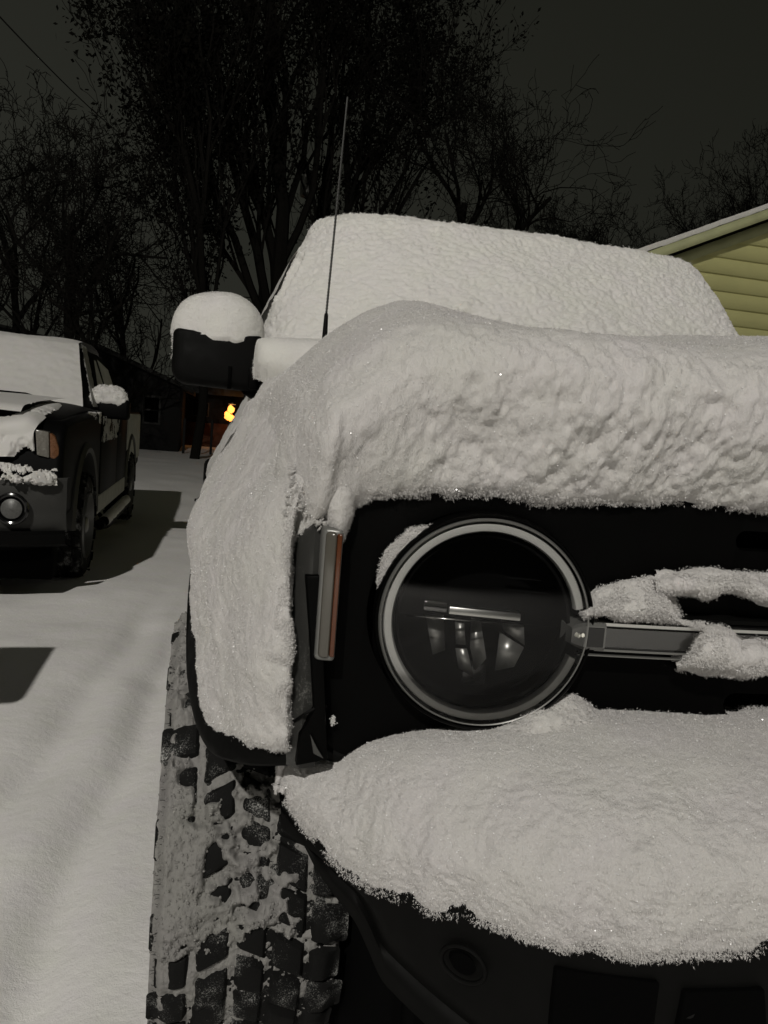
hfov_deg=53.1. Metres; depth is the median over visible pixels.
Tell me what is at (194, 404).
window
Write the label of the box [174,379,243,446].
brick house
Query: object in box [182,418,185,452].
fence post
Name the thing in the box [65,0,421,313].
leafy tree
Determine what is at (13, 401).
snow on hood
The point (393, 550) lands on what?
snow sliver
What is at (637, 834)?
snow on bumper
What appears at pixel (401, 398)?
hood snow
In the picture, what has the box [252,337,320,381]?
snow
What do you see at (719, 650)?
snow lump
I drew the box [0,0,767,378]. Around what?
sky
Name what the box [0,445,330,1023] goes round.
snow ground
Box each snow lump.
[579,574,705,631]
[671,621,767,680]
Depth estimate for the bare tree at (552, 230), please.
32.73 m
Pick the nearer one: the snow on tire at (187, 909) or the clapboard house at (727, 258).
the snow on tire at (187, 909)
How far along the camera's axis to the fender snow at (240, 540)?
1.08 m
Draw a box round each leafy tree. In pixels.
[53,0,329,458]
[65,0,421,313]
[242,0,540,228]
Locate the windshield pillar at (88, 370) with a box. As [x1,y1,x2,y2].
[81,344,97,406]
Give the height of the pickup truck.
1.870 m
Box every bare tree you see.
[0,58,251,409]
[0,73,221,336]
[7,190,212,402]
[287,0,662,262]
[522,185,676,248]
[577,118,767,245]
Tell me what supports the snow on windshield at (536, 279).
on the off road suv
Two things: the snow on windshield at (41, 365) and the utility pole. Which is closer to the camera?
the snow on windshield at (41, 365)
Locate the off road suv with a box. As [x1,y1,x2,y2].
[146,97,767,1023]
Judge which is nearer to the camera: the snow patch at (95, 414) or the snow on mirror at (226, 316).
the snow on mirror at (226, 316)
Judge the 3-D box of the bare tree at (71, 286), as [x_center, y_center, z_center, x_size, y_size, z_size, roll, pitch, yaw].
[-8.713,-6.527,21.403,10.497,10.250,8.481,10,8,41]
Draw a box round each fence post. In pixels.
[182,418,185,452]
[209,420,213,454]
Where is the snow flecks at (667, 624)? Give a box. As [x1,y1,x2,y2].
[637,623,682,625]
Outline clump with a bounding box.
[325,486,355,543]
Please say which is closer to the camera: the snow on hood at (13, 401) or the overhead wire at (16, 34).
the snow on hood at (13, 401)
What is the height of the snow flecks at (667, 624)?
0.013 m
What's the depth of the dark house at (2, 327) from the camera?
40.53 m
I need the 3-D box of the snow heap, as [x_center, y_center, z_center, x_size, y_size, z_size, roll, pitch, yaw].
[0.283,0.302,1.036,0.429,0.114,0.103,4,6,-5]
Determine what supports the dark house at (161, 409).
on the snow ground
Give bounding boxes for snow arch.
[653,566,767,606]
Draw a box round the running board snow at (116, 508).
[99,495,130,525]
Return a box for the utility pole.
[300,95,357,214]
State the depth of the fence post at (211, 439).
26.85 m
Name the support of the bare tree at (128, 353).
on the snow ground
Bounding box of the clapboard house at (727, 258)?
[637,203,767,335]
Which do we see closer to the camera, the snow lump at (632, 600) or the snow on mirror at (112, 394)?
the snow lump at (632, 600)
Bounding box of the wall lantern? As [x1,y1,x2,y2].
[224,402,235,420]
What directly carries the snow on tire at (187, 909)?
on the off road suv
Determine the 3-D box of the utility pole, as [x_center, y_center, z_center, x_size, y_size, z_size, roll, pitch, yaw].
[-2.492,-8.925,29.991,2.108,14.137,0.603,2,7,-24]
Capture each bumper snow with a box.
[0,462,57,485]
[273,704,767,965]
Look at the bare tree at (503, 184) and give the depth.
24.23 m
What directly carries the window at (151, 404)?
in the dark house at (161, 409)
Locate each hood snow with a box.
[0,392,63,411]
[240,299,767,546]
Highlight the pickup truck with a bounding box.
[0,348,140,579]
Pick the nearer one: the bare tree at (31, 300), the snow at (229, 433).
the snow at (229, 433)
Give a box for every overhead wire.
[0,16,117,131]
[5,259,249,297]
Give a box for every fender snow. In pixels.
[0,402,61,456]
[186,369,303,754]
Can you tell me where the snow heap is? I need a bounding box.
[463,692,636,734]
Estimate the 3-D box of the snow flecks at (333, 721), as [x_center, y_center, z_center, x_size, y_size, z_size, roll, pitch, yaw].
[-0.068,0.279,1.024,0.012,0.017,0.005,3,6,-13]
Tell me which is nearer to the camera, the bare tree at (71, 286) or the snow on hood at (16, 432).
the snow on hood at (16, 432)
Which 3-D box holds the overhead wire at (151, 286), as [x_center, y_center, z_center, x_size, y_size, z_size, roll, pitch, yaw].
[-9.462,-8.784,28.626,12.288,0.643,0.036,3,6,-13]
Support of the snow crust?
on the fender snow at (240, 540)
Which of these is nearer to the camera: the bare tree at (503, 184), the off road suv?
the off road suv
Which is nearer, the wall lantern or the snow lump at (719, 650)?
the snow lump at (719, 650)
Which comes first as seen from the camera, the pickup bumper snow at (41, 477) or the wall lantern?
the pickup bumper snow at (41, 477)
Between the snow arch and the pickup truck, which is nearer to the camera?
the snow arch
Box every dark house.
[0,324,43,335]
[81,338,195,451]
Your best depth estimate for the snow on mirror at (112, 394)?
6.68 m
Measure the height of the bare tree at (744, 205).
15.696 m
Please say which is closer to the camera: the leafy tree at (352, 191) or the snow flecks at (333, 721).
the snow flecks at (333, 721)
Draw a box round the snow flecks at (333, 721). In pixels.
[329,715,337,725]
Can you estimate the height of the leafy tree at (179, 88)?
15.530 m
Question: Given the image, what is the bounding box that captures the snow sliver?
[376,523,432,587]
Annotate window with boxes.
[141,395,161,424]
[192,402,208,416]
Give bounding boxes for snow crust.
[282,465,328,536]
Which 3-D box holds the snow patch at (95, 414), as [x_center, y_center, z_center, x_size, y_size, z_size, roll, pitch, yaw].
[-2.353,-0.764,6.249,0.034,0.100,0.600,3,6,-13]
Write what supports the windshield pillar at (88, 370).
attached to the pickup truck
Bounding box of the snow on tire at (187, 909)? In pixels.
[147,611,340,1023]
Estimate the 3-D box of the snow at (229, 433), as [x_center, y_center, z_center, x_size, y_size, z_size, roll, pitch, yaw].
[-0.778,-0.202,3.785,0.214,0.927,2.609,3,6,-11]
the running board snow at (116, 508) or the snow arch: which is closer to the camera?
the snow arch

